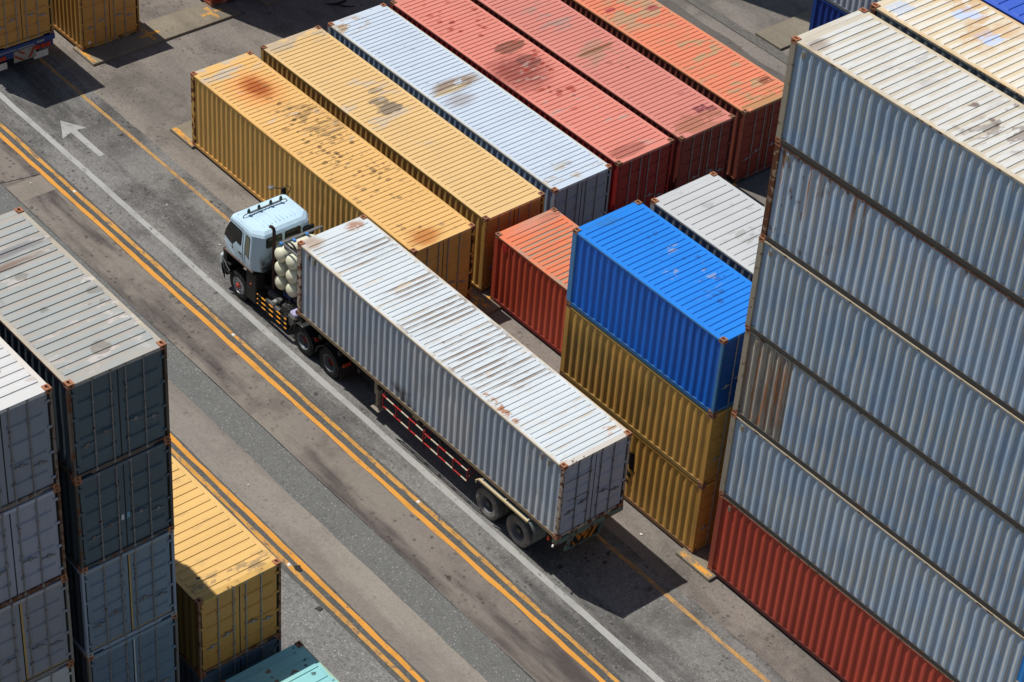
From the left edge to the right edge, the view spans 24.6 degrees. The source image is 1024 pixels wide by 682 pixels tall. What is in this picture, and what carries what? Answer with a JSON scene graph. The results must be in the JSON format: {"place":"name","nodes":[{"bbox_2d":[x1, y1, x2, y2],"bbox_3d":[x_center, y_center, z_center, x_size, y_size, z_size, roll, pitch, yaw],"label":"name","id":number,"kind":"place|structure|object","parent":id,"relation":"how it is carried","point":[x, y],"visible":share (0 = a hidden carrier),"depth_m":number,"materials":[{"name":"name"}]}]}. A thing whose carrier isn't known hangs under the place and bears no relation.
{"place":"outdoors","nodes":[
{"label":"outdoors","id":0,"kind":"place"},
{"bbox_2d":[73,613,179,681],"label":"shipping container","id":1,"kind":"object","parent":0,"point":[150,654],"visible":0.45,"depth_m":55.25,"materials":[{"name":"blue metal"}]},
{"bbox_2d":[91,640,134,681],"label":"door","id":2,"kind":"structure","parent":1,"relation":"in","point":[116,665],"depth_m":54.86,"materials":[{"name":"blue metal"}]},
{"bbox_2d":[65,529,176,657],"bbox_3d":[-10.657,4.230,55.553,2.438,2.740,6.058,-25,48,-32],"label":"shipping container","id":3,"kind":"object","parent":1,"relation":"on","point":[122,596],"visible":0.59,"depth_m":53.77,"materials":[{"name":"blue metal"}]},
{"bbox_2d":[84,555,130,650],"bbox_3d":[-9.213,5.977,53.524,1.160,2.655,0.090,-25,48,-32],"label":"door","id":4,"kind":"structure","parent":3,"relation":"in","point":[107,587],"depth_m":53.53,"materials":[{"name":"blue metal"}]},
{"bbox_2d":[58,438,174,572],"bbox_3d":[-10.472,2.105,53.833,2.438,2.740,6.058,-25,48,-32],"label":"shipping container","id":5,"kind":"object","parent":3,"relation":"on","point":[116,509],"visible":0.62,"depth_m":52.05,"materials":[{"name":"metal"}]},
{"bbox_2d":[0,207,169,481],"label":"shipping container","id":6,"kind":"object","parent":5,"relation":"on","point":[90,349],"visible":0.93,"depth_m":50.56,"materials":[{"name":"metal"}]},
{"bbox_2d":[71,369,120,474],"bbox_3d":[-8.872,1.737,50.094,1.160,2.625,0.090,-25,48,-32],"label":"door","id":7,"kind":"structure","parent":6,"relation":"in","point":[96,421],"depth_m":50.10,"materials":[{"name":"metal"}]},
{"bbox_2d":[118,351,166,455],"bbox_3d":[-7.959,1.304,50.719,1.160,2.625,0.090,-25,48,-32],"label":"door","id":8,"kind":"structure","parent":6,"relation":"in","point":[141,382],"depth_m":50.69,"materials":[{"name":"metal"}]},
{"bbox_2d":[79,464,126,565],"bbox_3d":[-9.028,3.853,51.804,1.160,2.655,0.090,-25,48,-32],"label":"door","id":9,"kind":"structure","parent":5,"relation":"in","point":[102,500],"depth_m":51.80,"materials":[{"name":"metal"}]},
{"bbox_2d":[124,445,170,546],"bbox_3d":[-8.115,3.420,52.429,1.160,2.655,0.090,-25,48,-32],"label":"door","id":10,"kind":"structure","parent":5,"relation":"in","point":[146,489],"depth_m":52.41,"materials":[{"name":"metal"}]},
{"bbox_2d":[130,535,173,630],"bbox_3d":[-8.300,5.545,54.149,1.160,2.655,0.090,-25,48,-32],"label":"door","id":11,"kind":"structure","parent":3,"relation":"in","point":[151,583],"depth_m":54.13,"materials":[{"name":"blue metal"}]},
{"bbox_2d":[135,619,176,681],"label":"door","id":12,"kind":"structure","parent":1,"relation":"in","point":[154,649],"depth_m":55.67,"materials":[{"name":"blue metal"}]},
{"bbox_2d":[0,0,842,681],"bbox_3d":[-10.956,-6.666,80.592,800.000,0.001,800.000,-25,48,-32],"label":"ground","id":13,"kind":"structure","parent":0,"point":[148,92],"depth_m":82.83,"materials":[{"name":"concrete"}]},
{"bbox_2d":[73,2,240,65],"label":"concrete pad","id":14,"kind":"object","parent":13,"relation":"on","point":[179,23],"visible":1,"depth_m":86.16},
{"bbox_2d":[138,29,159,39],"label":"plus marking","id":15,"kind":"object","parent":14,"relation":"on","point":[147,33],"visible":1,"depth_m":85.78,"materials":[{"name":"yellow paint"}]},
{"bbox_2d":[201,7,221,17],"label":"plus marking","id":16,"kind":"object","parent":14,"relation":"on","point":[211,12],"visible":1,"depth_m":87.23,"materials":[{"name":"yellow paint"}]},
{"bbox_2d":[170,120,196,148],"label":"concrete pad","id":17,"kind":"object","parent":13,"relation":"on","point":[185,128],"visible":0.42,"depth_m":81.12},
{"bbox_2d":[0,184,534,681],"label":"asphalt strip","id":18,"kind":"object","parent":13,"relation":"on","point":[408,584],"visible":0.71,"depth_m":66.92,"materials":[{"name":"asphalt"}]},
{"bbox_2d":[1,184,535,681],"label":"lane seam","id":19,"kind":"object","parent":18,"relation":"on","point":[281,444],"visible":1,"depth_m":69.03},
{"bbox_2d":[0,138,597,681],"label":"slab strip","id":20,"kind":"object","parent":13,"relation":"on","point":[478,600],"visible":1,"depth_m":69.14,"materials":[{"name":"concrete"}]},
{"bbox_2d":[6,175,54,201],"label":"slab patch","id":21,"kind":"object","parent":20,"relation":"on","point":[25,190],"visible":1,"depth_m":78.11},
{"bbox_2d":[170,431,428,681],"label":"asphalt edge","id":22,"kind":"object","parent":13,"relation":"on","point":[325,594],"visible":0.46,"depth_m":64.67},
{"bbox_2d":[171,447,409,681],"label":"yellow line","id":23,"kind":"object","parent":22,"relation":"on","point":[300,577],"visible":0.54,"depth_m":64.96,"materials":[{"name":"paint"}]},
{"bbox_2d":[170,433,424,681],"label":"yellow line","id":24,"kind":"object","parent":22,"relation":"on","point":[316,578],"visible":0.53,"depth_m":65.27,"materials":[{"name":"paint"}]},
{"bbox_2d":[0,119,624,681],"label":"asphalt edge","id":25,"kind":"object","parent":13,"relation":"on","point":[360,455],"visible":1,"depth_m":69.75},
{"bbox_2d":[0,132,605,681],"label":"yellow line","id":26,"kind":"object","parent":25,"relation":"on","point":[336,440],"visible":1,"depth_m":69.92,"materials":[{"name":"paint"}]},
{"bbox_2d":[0,123,619,681],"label":"yellow line","id":27,"kind":"object","parent":25,"relation":"on","point":[338,429],"visible":1,"depth_m":70.11,"materials":[{"name":"paint"}]},
{"bbox_2d":[168,379,487,681],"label":"pale strip","id":28,"kind":"object","parent":13,"relation":"on","point":[399,625],"visible":0.61,"depth_m":65.76,"materials":[{"name":"concrete"}]},
{"bbox_2d":[281,568,397,681],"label":"side lane","id":29,"kind":"structure","parent":13,"relation":"attached to","point":[336,649],"depth_m":63.04,"materials":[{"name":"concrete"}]},
{"bbox_2d":[0,48,786,681],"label":"lane","id":30,"kind":"structure","parent":13,"relation":"attached to","point":[648,624],"depth_m":70.16,"materials":[{"name":"asphalt"}]},
{"bbox_2d":[0,32,54,70],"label":"semi trailer","id":31,"kind":"object","parent":30,"relation":"on","point":[24,50],"visible":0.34,"depth_m":82.81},
{"bbox_2d":[0,0,53,48],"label":"shipping container","id":32,"kind":"object","parent":31,"relation":"on","point":[21,21],"visible":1,"depth_m":82.02,"materials":[{"name":"metal"}]},
{"bbox_2d":[0,0,22,46],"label":"door","id":33,"kind":"structure","parent":32,"relation":"in","point":[10,15],"depth_m":81.64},
{"bbox_2d":[20,0,51,39],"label":"door","id":34,"kind":"structure","parent":32,"relation":"in","point":[34,13],"depth_m":82.24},
{"bbox_2d":[60,120,103,155],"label":"arrow marking","id":35,"kind":"object","parent":30,"relation":"on","point":[67,128],"visible":1,"depth_m":80.73,"materials":[{"name":"white paint"}]},
{"bbox_2d":[221,185,355,380],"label":"tractor unit","id":36,"kind":"object","parent":30,"relation":"on","point":[262,239],"visible":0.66,"depth_m":72.45,"materials":[{"name":"paint"}]},
{"bbox_2d":[0,92,663,681],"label":"white lane line","id":37,"kind":"object","parent":30,"relation":"on","point":[566,598],"visible":1,"depth_m":70.45,"materials":[{"name":"paint"}]},
{"bbox_2d":[37,57,769,681],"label":"thin yellow line","id":38,"kind":"object","parent":30,"relation":"on","point":[673,601],"visible":0.52,"depth_m":66.51,"materials":[{"name":"paint"}]},
{"bbox_2d":[295,310,622,550],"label":"semi trailer","id":39,"kind":"object","parent":30,"relation":"on","point":[494,503],"visible":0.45,"depth_m":66.13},
{"bbox_2d":[297,214,631,540],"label":"shipping container","id":40,"kind":"object","parent":39,"relation":"on","point":[536,439],"visible":1,"depth_m":66.09,"materials":[{"name":"metal"}]},
{"bbox_2d":[559,453,595,534],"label":"door","id":41,"kind":"structure","parent":40,"relation":"in","point":[574,512],"depth_m":63.69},
{"bbox_2d":[590,438,628,519],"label":"door","id":42,"kind":"structure","parent":40,"relation":"in","point":[610,462],"depth_m":64.27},
{"bbox_2d":[469,286,501,314],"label":"concrete pad","id":43,"kind":"object","parent":13,"relation":"on","point":[494,307],"visible":0.16,"depth_m":74.72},
{"bbox_2d":[190,51,475,299],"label":"shipping container","id":44,"kind":"object","parent":43,"relation":"on","point":[259,126],"visible":0.82,"depth_m":75.96,"materials":[{"name":"metal"}]},
{"bbox_2d":[415,241,442,277],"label":"door","id":45,"kind":"structure","parent":44,"relation":"in","point":[431,257],"depth_m":72.53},
{"bbox_2d":[442,230,472,296],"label":"door","id":46,"kind":"structure","parent":44,"relation":"in","point":[456,256],"depth_m":73.41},
{"bbox_2d":[261,25,544,292],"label":"shipping container","id":47,"kind":"object","parent":43,"relation":"on","point":[487,194],"visible":0.62,"depth_m":76.69,"materials":[{"name":"metal"}]},
{"bbox_2d":[483,209,513,286],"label":"door","id":48,"kind":"structure","parent":47,"relation":"in","point":[505,221],"depth_m":74.13,"materials":[{"name":"metal"}]},
{"bbox_2d":[514,198,542,224],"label":"door","id":49,"kind":"structure","parent":47,"relation":"in","point":[532,209],"depth_m":74.51,"materials":[{"name":"metal"}]},
{"bbox_2d":[471,293,490,308],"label":"plus marking","id":50,"kind":"object","parent":43,"relation":"on","point":[480,300],"visible":0.87,"depth_m":74.77,"materials":[{"name":"yellow paint"}]},
{"bbox_2d":[561,0,783,182],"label":"shipping container","id":51,"kind":"object","parent":13,"relation":"on","point":[747,93],"visible":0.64,"depth_m":81.18,"materials":[{"name":"metal"}]},
{"bbox_2d":[737,104,769,177],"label":"door","id":52,"kind":"structure","parent":51,"relation":"in","point":[756,121],"depth_m":80.20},
{"bbox_2d":[760,99,781,168],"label":"door","id":53,"kind":"structure","parent":51,"relation":"in","point":[769,144],"depth_m":80.65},
{"bbox_2d":[675,543,716,581],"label":"concrete pad","id":54,"kind":"object","parent":13,"relation":"on","point":[700,556],"visible":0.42,"depth_m":66.24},
{"bbox_2d":[679,550,711,577],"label":"yellow line","id":55,"kind":"object","parent":54,"relation":"on","point":[693,562],"visible":1,"depth_m":66.06,"materials":[{"name":"yellow paint"}]},
{"bbox_2d":[656,0,784,82],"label":"lane","id":56,"kind":"structure","parent":13,"relation":"attached to","point":[688,17],"depth_m":88.37,"materials":[{"name":"asphalt"}]},
{"bbox_2d":[726,179,746,194],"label":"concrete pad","id":57,"kind":"object","parent":13,"relation":"on","point":[737,187],"visible":0.13,"depth_m":80.53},
{"bbox_2d":[471,0,734,192],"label":"shipping container","id":58,"kind":"object","parent":57,"relation":"on","point":[695,126],"visible":0.52,"depth_m":80.08,"materials":[{"name":"metal"}]},
{"bbox_2d":[677,130,706,187],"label":"door","id":59,"kind":"structure","parent":58,"relation":"in","point":[693,149],"depth_m":78.49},
{"bbox_2d":[702,121,731,177],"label":"door","id":60,"kind":"structure","parent":58,"relation":"in","point":[717,142],"depth_m":79.11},
{"bbox_2d":[687,0,787,63],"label":"gutter","id":61,"kind":"object","parent":13,"relation":"on","point":[743,32],"visible":0.3,"depth_m":88.78,"materials":[{"name":"concrete"}]},
{"bbox_2d":[755,9,811,50],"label":"concrete pad","id":62,"kind":"object","parent":13,"relation":"on","point":[778,36],"visible":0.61,"depth_m":88.78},
{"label":"concrete pad","id":63,"kind":"structure","parent":13,"relation":"on","visible":0},
{"bbox_2d":[490,207,578,353],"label":"shipping container","id":64,"kind":"object","parent":63,"relation":"on","point":[530,269],"visible":0.25,"depth_m":73.10,"materials":[{"name":"metal"}]},
{"bbox_2d":[559,373,720,553],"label":"shipping container","id":65,"kind":"object","parent":63,"relation":"on","point":[671,500],"visible":0.34,"depth_m":66.32,"materials":[{"name":"metal"}]},
{"bbox_2d":[559,303,732,486],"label":"shipping container","id":66,"kind":"object","parent":65,"relation":"on","point":[678,428],"visible":0.38,"depth_m":65.44,"materials":[{"name":"metal"}]},
{"bbox_2d":[566,200,751,416],"bbox_3d":[4.469,-0.981,64.681,2.438,2.591,6.058,-25,48,-32],"label":"shipping container","id":67,"kind":"object","parent":66,"relation":"on","point":[661,296],"visible":0.73,"depth_m":63.88,"materials":[{"name":"metal"}]},
{"bbox_2d":[715,334,744,409],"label":"door","id":68,"kind":"structure","parent":67,"relation":"in","point":[733,349],"depth_m":62.56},
{"bbox_2d":[705,409,731,480],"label":"door","id":69,"kind":"structure","parent":66,"relation":"in","point":[721,424],"depth_m":64.19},
{"bbox_2d":[694,480,720,548],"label":"door","id":70,"kind":"structure","parent":65,"relation":"in","point":[710,495],"depth_m":65.82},
{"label":"concrete pad","id":71,"kind":"structure","parent":13,"relation":"on","visible":0},
{"bbox_2d":[707,493,954,681],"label":"shipping container","id":72,"kind":"object","parent":71,"relation":"on","point":[826,622],"visible":0.45,"depth_m":62.94,"materials":[{"name":"red metal"}]},
{"bbox_2d":[719,412,1023,681],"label":"shipping container","id":73,"kind":"object","parent":72,"relation":"on","point":[951,629],"visible":0.59,"depth_m":60.18,"materials":[{"name":"metal"}]},
{"bbox_2d":[732,328,1023,635],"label":"shipping container","id":74,"kind":"object","parent":73,"relation":"on","point":[966,540],"visible":0.57,"depth_m":58.42,"materials":[{"name":"metal"}]},
{"bbox_2d":[745,236,1023,530],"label":"shipping container","id":75,"kind":"object","parent":74,"relation":"on","point":[958,429],"visible":0.65,"depth_m":56.83,"materials":[{"name":"metal"}]},
{"bbox_2d":[760,140,1023,419],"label":"shipping container","id":76,"kind":"object","parent":75,"relation":"on","point":[951,312],"visible":0.73,"depth_m":55.27,"materials":[{"name":"metal"}]},
{"bbox_2d":[775,7,1023,303],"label":"shipping container","id":77,"kind":"object","parent":76,"relation":"on","point":[919,138],"visible":1,"depth_m":53.75,"materials":[{"name":"metal"}]},
{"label":"concrete pad","id":78,"kind":"structure","parent":13,"relation":"on","visible":0},
{"bbox_3d":[-13.166,9.693,57.674,2.438,2.905,6.058,-25,48,-32],"label":"shipping container","id":79,"kind":"object","parent":78,"relation":"on","visible":0},
{"bbox_2d":[34,663,74,681],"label":"shipping container","id":80,"kind":"object","parent":79,"relation":"on","point":[64,673],"visible":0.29,"depth_m":53.76,"materials":[{"name":"metal"}]},
{"bbox_2d":[0,576,74,681],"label":"shipping container","id":81,"kind":"object","parent":80,"relation":"on","point":[36,640],"visible":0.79,"depth_m":52.46,"materials":[{"name":"metal"}]},
{"bbox_2d":[0,604,25,681],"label":"door","id":82,"kind":"structure","parent":81,"relation":"in","point":[12,667],"depth_m":52.16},
{"bbox_2d":[0,487,66,608],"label":"shipping container","id":83,"kind":"object","parent":81,"relation":"on","point":[32,553],"visible":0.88,"depth_m":50.83,"materials":[{"name":"metal"}]},
{"bbox_2d":[0,514,16,602],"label":"door","id":84,"kind":"structure","parent":83,"relation":"in","point":[7,572],"depth_m":50.59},
{"bbox_2d":[0,337,59,512],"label":"shipping container","id":85,"kind":"object","parent":83,"relation":"on","point":[28,461],"visible":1,"depth_m":49.06,"materials":[{"name":"metal"}]},
{"bbox_2d":[0,430,7,511],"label":"door","id":86,"kind":"structure","parent":85,"relation":"in","point":[3,493],"depth_m":49.22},
{"bbox_2d":[0,395,55,503],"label":"door","id":87,"kind":"structure","parent":85,"relation":"in","point":[25,427],"depth_m":49.16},
{"bbox_2d":[10,493,63,595],"bbox_3d":[-10.269,4.373,50.894,1.160,2.635,0.090,-25,48,-32],"label":"door","id":88,"kind":"structure","parent":83,"relation":"in","point":[36,545],"depth_m":50.88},
{"bbox_2d":[22,583,70,680],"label":"door","id":89,"kind":"structure","parent":81,"relation":"in","point":[44,620],"depth_m":52.61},
{"bbox_2d":[43,669,71,681],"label":"door","id":90,"kind":"structure","parent":80,"relation":"in","point":[63,676],"depth_m":53.83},
{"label":"concrete pad","id":91,"kind":"structure","parent":13,"relation":"on","visible":0},
{"bbox_2d":[179,636,280,681],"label":"shipping container","id":92,"kind":"object","parent":91,"relation":"on","point":[255,656],"visible":0.1,"depth_m":58.96,"materials":[{"name":"metal"}]},
{"bbox_2d":[204,660,239,681],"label":"door","id":93,"kind":"structure","parent":92,"relation":"in","point":[233,669],"depth_m":58.77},
{"bbox_2d":[172,456,280,677],"bbox_3d":[-10.564,3.735,61.422,2.438,2.591,12.192,-25,48,-32],"label":"shipping container","id":94,"kind":"object","parent":92,"relation":"on","point":[228,578],"visible":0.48,"depth_m":57.97,"materials":[{"name":"metal"}]},
{"bbox_2d":[201,586,239,670],"bbox_3d":[-7.167,7.062,57.633,1.160,2.506,0.090,-25,48,-32],"label":"door","id":95,"kind":"structure","parent":94,"relation":"in","point":[220,630],"depth_m":57.65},
{"bbox_2d":[240,568,278,651],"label":"door","id":96,"kind":"structure","parent":94,"relation":"in","point":[258,596],"depth_m":58.24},
{"bbox_2d":[241,641,278,671],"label":"door","id":97,"kind":"structure","parent":92,"relation":"in","point":[252,659],"depth_m":59.34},
{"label":"concrete pad","id":98,"kind":"structure","parent":13,"relation":"on","visible":0},
{"bbox_2d":[222,640,338,681],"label":"shipping container","id":99,"kind":"object","parent":98,"relation":"on","point":[297,661],"visible":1,"depth_m":58.51,"materials":[{"name":"metal"}]},
{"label":"concrete pad","id":100,"kind":"structure","parent":13,"relation":"on","visible":0},
{"bbox_2d":[52,0,139,51],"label":"shipping container","id":101,"kind":"object","parent":100,"relation":"on","point":[82,25],"visible":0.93,"depth_m":84.68,"materials":[{"name":"metal"}]},
{"bbox_2d":[81,0,109,46],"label":"door","id":102,"kind":"structure","parent":101,"relation":"in","point":[96,21],"depth_m":84.33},
{"bbox_2d":[109,0,137,38],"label":"door","id":103,"kind":"structure","parent":101,"relation":"in","point":[122,12],"depth_m":85.06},
{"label":"concrete pad","id":104,"kind":"structure","parent":13,"relation":"on","visible":0},
{"bbox_2d":[809,0,847,30],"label":"shipping container","id":105,"kind":"object","parent":104,"relation":"on","point":[824,12],"visible":0.01,"depth_m":85.36,"materials":[{"name":"metal"}]},
{"bbox_2d":[826,0,880,13],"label":"shipping container","id":106,"kind":"object","parent":105,"relation":"on","point":[849,6],"visible":0.02,"depth_m":84.08,"materials":[{"name":"metal"}]},
{"bbox_2d":[650,171,764,281],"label":"shipping container","id":107,"kind":"object","parent":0,"point":[715,214],"visible":0.11,"depth_m":65.87,"materials":[{"name":"metal"}]},
{"bbox_2d":[981,0,1023,24],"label":"shipping container","id":108,"kind":"object","parent":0,"point":[1013,9],"visible":0.07,"depth_m":57.22,"materials":[{"name":"metal"}]},
{"bbox_3d":[13.161,-2.026,56.329,2.438,2.896,12.192,-25,48,-32],"label":"shipping container","id":109,"kind":"object","parent":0,"visible":0},
{"bbox_2d":[870,0,1023,104],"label":"shipping container","id":110,"kind":"object","parent":109,"relation":"on","point":[980,39],"visible":0.35,"depth_m":55.71,"materials":[{"name":"metal"}]},
{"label":"concrete pad","id":111,"kind":"structure","parent":0,"visible":0},
{"bbox_2d":[328,3,611,226],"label":"shipping container","id":112,"kind":"object","parent":111,"relation":"on","point":[568,176],"visible":0.59,"depth_m":78.07,"materials":[{"name":"metal"}]},
{"bbox_2d":[555,181,581,224],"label":"door","id":113,"kind":"structure","parent":112,"relation":"in","point":[567,203],"depth_m":75.56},
{"bbox_2d":[579,171,608,226],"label":"door","id":114,"kind":"structure","parent":112,"relation":"in","point":[594,188],"depth_m":76.32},
{"bbox_2d":[390,0,673,213],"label":"shipping container","id":115,"kind":"object","parent":111,"relation":"on","point":[632,149],"visible":0.56,"depth_m":79.16,"materials":[{"name":"metal"}]},
{"bbox_2d":[615,154,644,209],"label":"door","id":116,"kind":"structure","parent":115,"relation":"in","point":[630,173],"depth_m":77.11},
{"bbox_2d":[640,145,670,207],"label":"door","id":117,"kind":"structure","parent":115,"relation":"in","point":[656,162],"depth_m":77.79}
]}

